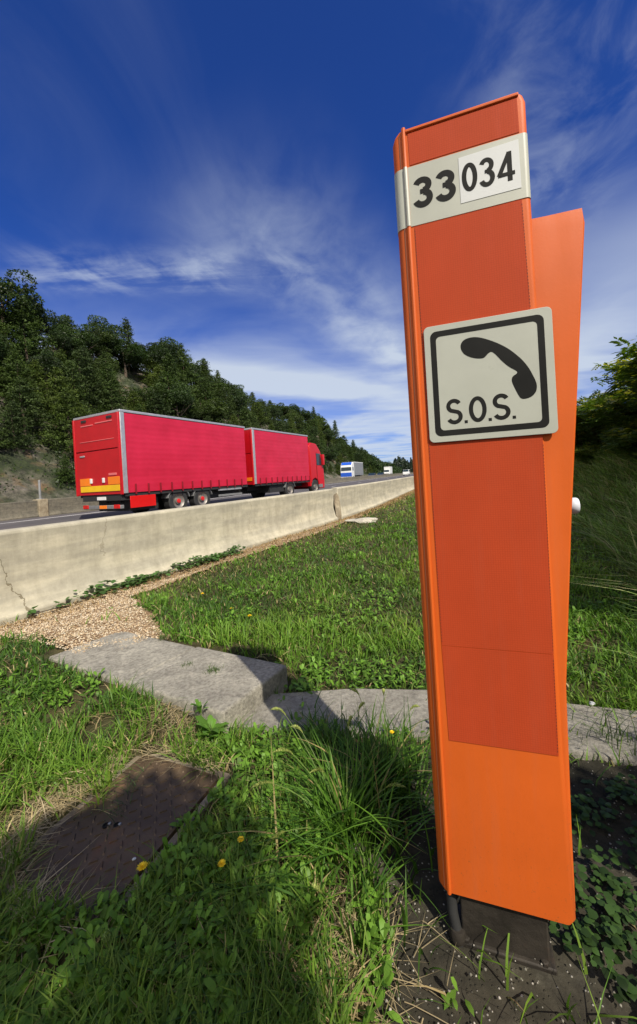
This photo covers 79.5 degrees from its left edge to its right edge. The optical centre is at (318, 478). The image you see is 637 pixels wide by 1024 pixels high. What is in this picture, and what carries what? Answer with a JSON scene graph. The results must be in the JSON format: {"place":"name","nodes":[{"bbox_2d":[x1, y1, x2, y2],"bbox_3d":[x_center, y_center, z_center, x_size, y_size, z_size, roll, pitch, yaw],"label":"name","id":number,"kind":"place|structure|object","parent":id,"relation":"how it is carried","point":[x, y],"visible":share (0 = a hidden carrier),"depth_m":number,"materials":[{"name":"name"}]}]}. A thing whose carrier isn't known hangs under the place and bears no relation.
{"place":"outdoors","nodes":[
{"label":"outdoors","id":0,"kind":"place"},
{"bbox_2d":[0,349,394,502],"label":"hillside","id":1,"kind":"structure","parent":0,"point":[26,488],"depth_m":38.24,"materials":[{"name":"plant"}]},
{"bbox_2d":[0,418,20,448],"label":"pine tree","id":2,"kind":"object","parent":1,"relation":"on","point":[2,442],"visible":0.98,"depth_m":36.47,"materials":[{"name":"green plant"}]},
{"bbox_2d":[0,333,26,387],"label":"tree","id":3,"kind":"object","parent":1,"relation":"on","point":[7,344],"visible":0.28,"depth_m":45.44,"materials":[{"name":"green plant"}]},
{"bbox_2d":[0,400,39,450],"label":"pine tree","id":4,"kind":"object","parent":1,"relation":"on","point":[12,437],"visible":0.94,"depth_m":38.22,"materials":[{"name":"green plant"}]},
{"bbox_2d":[0,268,44,335],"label":"broadleaf tree","id":5,"kind":"object","parent":1,"relation":"on","point":[11,290],"visible":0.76,"depth_m":52.13,"materials":[{"name":"green plant"}]},
{"bbox_2d":[0,349,46,405],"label":"pine tree","id":6,"kind":"object","parent":1,"relation":"on","point":[10,368],"visible":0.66,"depth_m":43.25,"materials":[{"name":"green plant"}]},
{"bbox_2d":[0,376,56,434],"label":"pine tree","id":7,"kind":"object","parent":1,"relation":"on","point":[29,402],"visible":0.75,"depth_m":40.96,"materials":[{"name":"green plant"}]},
{"bbox_2d":[4,298,56,349],"bbox_3d":[-43.256,-22.790,57.234,5.785,9.782,6.664,-3,0,4],"label":"broadleaf tree","id":8,"kind":"object","parent":1,"relation":"on","point":[41,310],"visible":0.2,"depth_m":57.94,"materials":[{"name":"green plant"}]},
{"bbox_2d":[1,298,63,360],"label":"pine tree","id":9,"kind":"object","parent":1,"relation":"on","point":[24,345],"visible":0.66,"depth_m":52.80,"materials":[{"name":"green plant"}]},
{"bbox_2d":[27,359,51,407],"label":"pine tree","id":10,"kind":"object","parent":1,"relation":"on","point":[37,376],"visible":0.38,"depth_m":47.18,"materials":[{"name":"green plant"}]},
{"bbox_2d":[25,348,63,390],"bbox_3d":[-36.650,-14.068,51.324,4.427,5.852,5.186,-4,0,-40],"label":"broadleaf tree","id":11,"kind":"object","parent":1,"relation":"on","point":[46,362],"visible":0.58,"depth_m":50.38,"materials":[{"name":"green plant"}]},
{"bbox_2d":[40,315,70,345],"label":"broadleaf tree","id":12,"kind":"object","parent":1,"relation":"on","point":[60,317],"visible":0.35,"depth_m":61.54,"materials":[{"name":"green plant"}]},
{"bbox_2d":[40,328,76,359],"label":"broadleaf tree","id":13,"kind":"object","parent":1,"relation":"on","point":[61,340],"visible":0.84,"depth_m":58.04,"materials":[{"name":"green plant"}]},
{"bbox_2d":[31,366,91,420],"bbox_3d":[-31.822,-9.647,46.644,5.562,8.181,6.731,-3,0,35],"label":"pine tree","id":14,"kind":"object","parent":1,"relation":"on","point":[57,379],"visible":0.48,"depth_m":46.07,"materials":[{"name":"green plant"}]},
{"bbox_2d":[49,349,73,387],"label":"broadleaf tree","id":15,"kind":"object","parent":1,"relation":"on","point":[62,353],"visible":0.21,"depth_m":54.32,"materials":[{"name":"green plant"}]},
{"bbox_2d":[35,386,92,452],"bbox_3d":[-28.085,-6.278,43.640,7.280,8.577,7.549,-3,0,43],"label":"pine tree","id":16,"kind":"object","parent":1,"relation":"on","point":[65,395],"visible":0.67,"depth_m":43.05,"materials":[{"name":"green plant"}]},
{"bbox_2d":[56,455,75,483],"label":"pine tree","id":17,"kind":"object","parent":1,"relation":"on","point":[66,472],"visible":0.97,"depth_m":38.95,"materials":[{"name":"green plant"}]},
{"bbox_2d":[51,323,98,356],"bbox_3d":[-39.658,-21.258,62.774,6.712,8.164,6.323,-3,0,-32],"label":"broadleaf tree","id":18,"kind":"object","parent":1,"relation":"on","point":[77,341],"visible":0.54,"depth_m":61.83,"materials":[{"name":"green plant"}]},
{"bbox_2d":[56,360,94,419],"bbox_3d":[-31.489,-10.497,49.546,6.397,9.609,5.812,-3,0,41],"label":"pine tree","id":19,"kind":"object","parent":1,"relation":"on","point":[75,378],"visible":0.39,"depth_m":49.31,"materials":[{"name":"green plant"}]},
{"bbox_2d":[52,348,108,409],"bbox_3d":[-33.079,-13.485,54.046,7.544,10.094,8.710,-3,0,7],"label":"pine tree","id":20,"kind":"object","parent":1,"relation":"on","point":[79,355],"visible":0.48,"depth_m":53.47,"materials":[{"name":"green plant"}]},
{"bbox_2d":[70,345,100,381],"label":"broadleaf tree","id":21,"kind":"object","parent":1,"relation":"on","point":[86,349],"visible":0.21,"depth_m":59.43,"materials":[{"name":"green plant"}]},
{"bbox_2d":[70,322,113,369],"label":"broadleaf tree","id":22,"kind":"object","parent":1,"relation":"on","point":[102,348],"visible":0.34,"depth_m":66.27,"materials":[{"name":"green plant"}]},
{"bbox_2d":[84,314,123,356],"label":"broadleaf tree","id":23,"kind":"object","parent":1,"relation":"on","point":[105,326],"visible":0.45,"depth_m":68.68,"materials":[{"name":"green plant"}]},
{"bbox_2d":[93,352,119,370],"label":"broadleaf tree","id":24,"kind":"object","parent":1,"relation":"on","point":[116,367],"visible":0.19,"depth_m":64.59,"materials":[{"name":"green plant"}]},
{"bbox_2d":[93,351,121,385],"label":"tree","id":25,"kind":"object","parent":1,"relation":"on","point":[103,357],"visible":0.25,"depth_m":62.29,"materials":[{"name":"green plant"}]},
{"bbox_2d":[93,362,126,400],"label":"pine tree","id":26,"kind":"object","parent":1,"relation":"on","point":[103,372],"visible":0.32,"depth_m":59.62,"materials":[{"name":"green plant"}]},
{"bbox_2d":[92,371,129,411],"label":"pine tree","id":27,"kind":"object","parent":1,"relation":"on","point":[112,388],"visible":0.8,"depth_m":55.09,"materials":[{"name":"green plant"}]},
{"bbox_2d":[100,339,149,376],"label":"broadleaf tree","id":28,"kind":"object","parent":1,"relation":"on","point":[137,354],"visible":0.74,"depth_m":71.89,"materials":[{"name":"green plant"}]},
{"bbox_2d":[113,317,150,372],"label":"pine tree","id":29,"kind":"object","parent":1,"relation":"on","point":[128,334],"visible":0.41,"depth_m":75.14,"materials":[{"name":"green plant"}]},
{"bbox_2d":[123,391,149,412],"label":"pine tree","id":30,"kind":"object","parent":1,"relation":"on","point":[133,405],"visible":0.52,"depth_m":59.56,"materials":[{"name":"green plant"}]},
{"bbox_2d":[118,382,174,411],"bbox_3d":[-28.353,-12.166,63.859,7.922,7.367,6.763,-3,0,23],"label":"broadleaf tree","id":31,"kind":"object","parent":1,"relation":"on","point":[150,391],"visible":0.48,"depth_m":62.75,"materials":[{"name":"green plant"}]},
{"bbox_2d":[134,357,160,385],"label":"broadleaf tree","id":32,"kind":"object","parent":1,"relation":"on","point":[148,367],"visible":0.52,"depth_m":76.14,"materials":[{"name":"green plant"}]},
{"bbox_2d":[133,342,178,371],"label":"broadleaf tree","id":33,"kind":"object","parent":1,"relation":"on","point":[154,351],"visible":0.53,"depth_m":78.49,"materials":[{"name":"green plant"}]},
{"bbox_2d":[145,365,171,394],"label":"pine tree","id":34,"kind":"object","parent":1,"relation":"on","point":[156,373],"visible":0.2,"depth_m":71.38,"materials":[{"name":"green plant"}]},
{"bbox_2d":[145,392,174,416],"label":"tree","id":35,"kind":"object","parent":1,"relation":"on","point":[154,406],"visible":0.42,"depth_m":60.37,"materials":[{"name":"green plant"}]},
{"bbox_2d":[151,336,179,376],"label":"broadleaf tree","id":36,"kind":"object","parent":1,"relation":"on","point":[170,341],"visible":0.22,"depth_m":83.58,"materials":[{"name":"green plant"}]},
{"bbox_2d":[156,352,190,391],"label":"pine tree","id":37,"kind":"object","parent":1,"relation":"on","point":[167,360],"visible":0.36,"depth_m":77.05,"materials":[{"name":"green plant"}]},
{"bbox_2d":[150,370,198,415],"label":"tree","id":38,"kind":"object","parent":1,"relation":"on","point":[167,380],"visible":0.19,"depth_m":68.89,"materials":[{"name":"green plant"}]},
{"bbox_2d":[156,382,195,418],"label":"broadleaf tree","id":39,"kind":"object","parent":1,"relation":"on","point":[182,397],"visible":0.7,"depth_m":66.14,"materials":[{"name":"green plant"}]},
{"bbox_2d":[0,340,377,492],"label":"undergrowth","id":40,"kind":"object","parent":1,"relation":"on","point":[72,457],"visible":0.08,"depth_m":42.29,"materials":[{"name":"green plant"}]},
{"bbox_2d":[173,350,205,393],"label":"pine tree","id":41,"kind":"object","parent":1,"relation":"on","point":[185,366],"visible":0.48,"depth_m":84.17,"materials":[{"name":"green plant"}]},
{"bbox_2d":[177,381,204,418],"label":"pine tree","id":42,"kind":"object","parent":1,"relation":"on","point":[190,415],"visible":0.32,"depth_m":71.84,"materials":[{"name":"green plant"}]},
{"bbox_2d":[196,383,216,421],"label":"pine tree","id":43,"kind":"object","parent":1,"relation":"on","point":[204,392],"visible":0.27,"depth_m":79.48,"materials":[{"name":"green plant"}]},
{"bbox_2d":[185,398,228,420],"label":"broadleaf tree","id":44,"kind":"object","parent":1,"relation":"on","point":[213,407],"visible":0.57,"depth_m":75.68,"materials":[{"name":"green plant"}]},
{"bbox_2d":[199,358,218,390],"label":"pine tree","id":45,"kind":"object","parent":1,"relation":"on","point":[206,364],"visible":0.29,"depth_m":96.69,"materials":[{"name":"green plant"}]},
{"bbox_2d":[212,379,231,396],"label":"broadleaf tree","id":46,"kind":"object","parent":1,"relation":"on","point":[222,386],"visible":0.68,"depth_m":97.26,"materials":[{"name":"green plant"}]},
{"bbox_2d":[211,397,233,424],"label":"pine tree","id":47,"kind":"object","parent":1,"relation":"on","point":[218,419],"visible":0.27,"depth_m":77.75,"materials":[{"name":"green plant"}]},
{"bbox_2d":[220,389,236,417],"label":"pine tree","id":48,"kind":"object","parent":1,"relation":"on","point":[224,395],"visible":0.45,"depth_m":91.43,"materials":[{"name":"green plant"}]},
{"bbox_2d":[222,388,252,421],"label":"broadleaf tree","id":49,"kind":"object","parent":1,"relation":"on","point":[240,399],"visible":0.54,"depth_m":99.46,"materials":[{"name":"green plant"}]},
{"bbox_2d":[232,406,258,427],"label":"pine tree","id":50,"kind":"object","parent":1,"relation":"on","point":[247,413],"visible":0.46,"depth_m":92.87,"materials":[{"name":"green plant"}]},
{"bbox_2d":[252,402,267,424],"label":"pine tree","id":51,"kind":"object","parent":1,"relation":"on","point":[261,417],"visible":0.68,"depth_m":109.18,"materials":[{"name":"green plant"}]},
{"bbox_2d":[269,406,282,418],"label":"broadleaf tree","id":52,"kind":"object","parent":1,"relation":"on","point":[273,411],"visible":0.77,"depth_m":126.07,"materials":[{"name":"green plant"}]},
{"bbox_2d":[310,407,320,435],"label":"pine tree","id":53,"kind":"object","parent":1,"relation":"on","point":[314,422],"visible":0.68,"depth_m":160.95,"materials":[{"name":"green plant"}]},
{"bbox_2d":[319,445,338,465],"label":"broadleaf tree","id":54,"kind":"object","parent":1,"relation":"on","point":[329,453],"visible":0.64,"depth_m":132.06,"materials":[{"name":"green plant"}]},
{"bbox_2d":[0,474,413,529],"bbox_3d":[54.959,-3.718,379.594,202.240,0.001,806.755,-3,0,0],"label":"road","id":55,"kind":"structure","parent":0,"point":[49,520],"depth_m":18.74,"materials":[{"name":"asphalt"}]},
{"bbox_2d":[0,501,38,520],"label":"median wall","id":56,"kind":"structure","parent":55,"relation":"on","point":[18,510],"depth_m":17.98,"materials":[{"name":"concrete"}]},
{"bbox_2d":[33,499,48,516],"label":"joint pillar","id":57,"kind":"structure","parent":55,"relation":"on","point":[43,508],"depth_m":18.90,"materials":[{"name":"concrete"}]},
{"bbox_2d":[0,489,337,625],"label":"concrete barrier","id":58,"kind":"object","parent":55,"relation":"on","point":[44,567],"visible":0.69,"depth_m":3.98,"materials":[{"name":"concrete"}]},
{"bbox_2d":[72,409,324,512],"bbox_3d":[-4.496,-0.685,21.329,2.975,4.000,16.025,-3,0,28],"label":"lorry","id":59,"kind":"object","parent":55,"relation":"on","point":[133,461],"visible":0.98,"depth_m":16.00,"materials":[{"name":"red paint"}]},
{"bbox_2d":[74,413,116,452],"bbox_3d":[-8.349,-1.693,14.326,2.660,1.240,0.080,-3,0,28],"label":"rear door","id":60,"kind":"structure","parent":59,"relation":"in","point":[99,432],"depth_m":14.28,"materials":[{"name":"red paint"}]},
{"bbox_2d":[76,448,119,495],"bbox_3d":[-8.267,-0.215,14.326,2.660,1.640,0.095,-3,0,28],"label":"rear door","id":61,"kind":"structure","parent":59,"relation":"in","point":[97,471],"depth_m":14.28,"materials":[{"name":"red paint"}]},
{"bbox_2d":[244,430,250,453],"bbox_3d":[-4.775,-1.930,21.068,2.660,1.240,0.050,-3,0,28],"label":"rear door","id":62,"kind":"structure","parent":59,"relation":"in","point":[246,433],"depth_m":20.53,"materials":[{"name":"red paint"}]},
{"bbox_2d":[245,454,251,484],"bbox_3d":[-4.697,-0.452,21.062,2.660,1.640,0.080,-3,0,28],"label":"rear door","id":63,"kind":"structure","parent":59,"relation":"in","point":[248,456],"depth_m":20.53,"materials":[{"name":"red paint"}]},
{"bbox_2d":[48,472,412,515],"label":"median wall","id":64,"kind":"structure","parent":55,"relation":"on","point":[59,506],"depth_m":20.75,"materials":[{"name":"concrete"}]},
{"bbox_2d":[341,462,362,477],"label":"lorry","id":65,"kind":"object","parent":55,"relation":"on","point":[351,469],"visible":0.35,"depth_m":81.91,"materials":[{"name":"white paint"}]},
{"bbox_2d":[331,476,413,518],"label":"concrete barrier","id":66,"kind":"object","parent":55,"relation":"on","point":[356,499],"visible":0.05,"depth_m":11.21,"materials":[{"name":"concrete"}]},
{"bbox_2d":[0,461,636,1023],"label":"ground","id":67,"kind":"structure","parent":0,"point":[104,721],"depth_m":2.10,"materials":[{"name":"plant"}]},
{"bbox_2d":[0,741,189,972],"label":"straw stalks","id":68,"kind":"object","parent":67,"relation":"on","point":[51,858],"visible":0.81,"depth_m":1.02,"materials":[{"name":"plant"}]},
{"bbox_2d":[0,754,231,955],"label":"manhole cover","id":69,"kind":"object","parent":67,"relation":"on","point":[148,817],"visible":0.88,"depth_m":1.11,"materials":[{"name":"rusty metal"}]},
{"bbox_2d":[75,755,159,842],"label":"wiry grass","id":70,"kind":"structure","parent":69,"relation":"on","point":[127,793],"depth_m":1.20,"materials":[{"name":"plant"}]},
{"bbox_2d":[49,632,194,687],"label":"concrete slab","id":71,"kind":"structure","parent":67,"relation":"on","point":[130,660],"depth_m":2.11,"materials":[{"name":"concrete"}]},
{"bbox_2d":[0,731,254,976],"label":"dry straw","id":72,"kind":"object","parent":67,"relation":"on","point":[50,812],"visible":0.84,"depth_m":1.14,"materials":[{"name":"plant"}]},
{"bbox_2d":[27,545,245,616],"bbox_3d":[-1.632,1.001,4.153,0.348,0.140,2.645,-3,0,27],"label":"ivy","id":73,"kind":"object","parent":67,"relation":"on","point":[129,581],"visible":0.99,"depth_m":3.89,"materials":[{"name":"green plant"}]},
{"bbox_2d":[0,514,364,653],"bbox_3d":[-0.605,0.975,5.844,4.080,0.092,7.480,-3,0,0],"label":"gravel","id":74,"kind":"structure","parent":67,"relation":"on","point":[148,613],"depth_m":2.87,"materials":[{"name":"gravel"}]},
{"bbox_2d":[0,664,377,1023],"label":"thatch","id":75,"kind":"object","parent":67,"relation":"on","point":[200,816],"visible":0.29,"depth_m":1.22,"materials":[{"name":"plant"}]},
{"bbox_2d":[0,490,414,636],"bbox_3d":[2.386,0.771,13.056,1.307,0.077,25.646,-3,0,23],"label":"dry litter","id":76,"kind":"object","parent":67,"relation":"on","point":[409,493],"visible":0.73,"depth_m":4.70,"materials":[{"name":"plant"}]},
{"bbox_2d":[127,647,287,732],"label":"concrete slab","id":77,"kind":"structure","parent":67,"relation":"on","point":[233,688],"depth_m":1.74,"materials":[{"name":"concrete"}]},
{"bbox_2d":[188,715,231,749],"bbox_3d":[-0.401,0.974,1.477,0.144,0.108,0.156,-3,0,38],"label":"leafy weed","id":78,"kind":"object","parent":67,"relation":"on","point":[210,720],"visible":0.76,"depth_m":1.48,"materials":[{"name":"green plant"}]},
{"bbox_2d":[111,697,456,1023],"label":"dead grass","id":79,"kind":"structure","parent":67,"relation":"on","point":[345,949],"depth_m":0.79,"materials":[{"name":"plant"}]},
{"bbox_2d":[178,702,445,935],"bbox_3d":[0.082,0.850,1.086,0.801,0.285,0.756,-3,0,0],"label":"tall grass clump","id":80,"kind":"object","parent":67,"relation":"on","point":[332,799],"visible":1,"depth_m":1.03,"materials":[{"name":"plant"}]},
{"bbox_2d":[256,683,378,787],"bbox_3d":[0.007,0.936,1.380,0.481,0.117,0.515,-4,0,-39],"label":"tall grass clump","id":81,"kind":"object","parent":67,"relation":"on","point":[324,736],"visible":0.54,"depth_m":1.43,"materials":[{"name":"plant"}]},
{"bbox_2d":[0,524,635,1023],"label":"weeds","id":82,"kind":"object","parent":67,"relation":"on","point":[96,924],"visible":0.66,"depth_m":0.86,"materials":[{"name":"green plant"}]},
{"bbox_2d":[208,840,455,1021],"bbox_3d":[0.091,0.937,0.792,0.474,0.112,0.428,-3,0,28],"label":"tall grass clump","id":83,"kind":"object","parent":67,"relation":"on","point":[347,931],"visible":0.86,"depth_m":0.80,"materials":[{"name":"plant"}]},
{"bbox_2d":[333,493,341,519],"bbox_3d":[0.358,0.739,8.780,0.272,0.845,0.300,-3,0,25],"label":"mortar joint","id":84,"kind":"object","parent":67,"relation":"on","point":[336,501],"visible":0.39,"depth_m":8.81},
{"bbox_2d":[344,517,377,522],"bbox_3d":[0.900,0.874,8.051,0.715,0.104,0.439,-3,0,0],"label":"concrete chunk","id":85,"kind":"object","parent":67,"relation":"on","point":[365,520],"visible":0.85,"depth_m":7.93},
{"bbox_2d":[238,689,636,765],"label":"kerb strip","id":86,"kind":"object","parent":67,"relation":"on","point":[396,700],"visible":0.22,"depth_m":1.53,"materials":[{"name":"concrete"}]},
{"bbox_2d":[567,686,636,748],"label":"wiry grass","id":87,"kind":"structure","parent":86,"relation":"on","point":[612,737],"depth_m":1.34,"materials":[{"name":"plant"}]},
{"bbox_2d":[331,740,636,1023],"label":"bare soil","id":88,"kind":"object","parent":67,"relation":"on","point":[552,992],"visible":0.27,"depth_m":0.78,"materials":[{"name":"soil"}]},
{"bbox_2d":[273,688,434,862],"bbox_3d":[0.225,0.856,1.193,0.670,0.255,0.743,-3,0,-17],"label":"tall grass clump","id":89,"kind":"object","parent":88,"relation":"on","point":[371,742],"visible":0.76,"depth_m":1.23,"materials":[{"name":"plant"}]},
{"bbox_2d":[329,777,630,1023],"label":"footing grit","id":90,"kind":"object","parent":88,"relation":"on","point":[470,974],"visible":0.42,"depth_m":0.75,"materials":[{"name":"gravel"}]},
{"bbox_2d":[393,92,584,975],"bbox_3d":[0.384,0.270,0.794,0.338,2.010,0.098,-3,0,18],"label":"emergency call post","id":91,"kind":"object","parent":88,"relation":"on","point":[491,275],"visible":0.98,"depth_m":0.76,"materials":[{"name":"orange plastic"}]},
{"bbox_2d":[548,772,636,1023],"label":"ground cover","id":92,"kind":"object","parent":88,"relation":"on","point":[617,938],"visible":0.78,"depth_m":0.83,"materials":[{"name":"leaves"},{"name":"soil"}]},
{"bbox_2d":[575,400,602,449],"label":"hedge shrub","id":93,"kind":"object","parent":67,"relation":"on","point":[580,442],"visible":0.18,"depth_m":12.08,"materials":[{"name":"green plant"}]},
{"bbox_2d":[574,442,612,470],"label":"hedge shrub","id":94,"kind":"object","parent":67,"relation":"on","point":[586,453],"visible":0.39,"depth_m":9.28,"materials":[{"name":"green plant"}]},
{"bbox_2d":[576,390,630,450],"bbox_3d":[8.541,-1.603,11.097,3.050,2.175,3.145,-3,0,27],"label":"hedge shrub","id":95,"kind":"object","parent":67,"relation":"on","point":[594,429],"visible":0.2,"depth_m":11.22,"materials":[{"name":"green plant"}]},
{"bbox_2d":[576,377,636,441],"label":"hedge shrub","id":96,"kind":"object","parent":67,"relation":"on","point":[601,420],"visible":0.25,"depth_m":9.20,"materials":[{"name":"green plant"}]},
{"bbox_2d":[586,359,630,401],"bbox_3d":[9.941,-2.112,11.155,4.134,2.888,3.762,-3,0,4],"label":"hedge shrub","id":97,"kind":"object","parent":67,"relation":"on","point":[599,391],"visible":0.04,"depth_m":11.21,"materials":[{"name":"green plant"}]},
{"bbox_2d":[581,369,636,433],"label":"hedge shrub","id":98,"kind":"object","parent":67,"relation":"on","point":[625,411],"visible":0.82,"depth_m":8.11,"materials":[{"name":"green plant"}]},
{"bbox_2d":[595,343,636,403],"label":"hedge shrub","id":99,"kind":"object","parent":67,"relation":"on","point":[619,376],"visible":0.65,"depth_m":6.72,"materials":[{"name":"green plant"}]},
{"bbox_2d":[597,428,636,467],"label":"hedge shrub","id":100,"kind":"object","parent":67,"relation":"on","point":[628,445],"visible":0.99,"depth_m":6.13,"materials":[{"name":"green plant"}]},
{"bbox_2d":[600,417,636,443],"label":"hedge shrub","id":101,"kind":"object","parent":67,"relation":"on","point":[610,440],"visible":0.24,"depth_m":7.80,"materials":[{"name":"green plant"}]},
{"bbox_2d":[601,337,636,390],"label":"hedge shrub","id":102,"kind":"object","parent":67,"relation":"on","point":[626,353],"visible":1,"depth_m":4.68,"materials":[{"name":"green plant"}]},
{"bbox_2d":[0,0,636,462],"label":"sky","id":103,"kind":"structure","parent":0,"point":[214,177],"materials":[{"name":"blue"}]},
{"bbox_2d":[569,444,636,666],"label":"long grass","id":104,"kind":"structure","parent":0,"point":[592,524],"depth_m":5.36,"materials":[{"name":"plant"}]},
{"label":"land","id":105,"kind":"structure","parent":0,"visible":0},
{"bbox_2d":[347,446,401,473],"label":"distant wood","id":106,"kind":"object","parent":105,"relation":"on","point":[378,464],"visible":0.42,"depth_m":229.28,"materials":[{"name":"green plant"}]},
{"bbox_2d":[387,456,412,472],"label":"treeline","id":107,"kind":"object","parent":105,"relation":"on","point":[403,463],"visible":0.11,"depth_m":433.30,"materials":[{"name":"green plant"}]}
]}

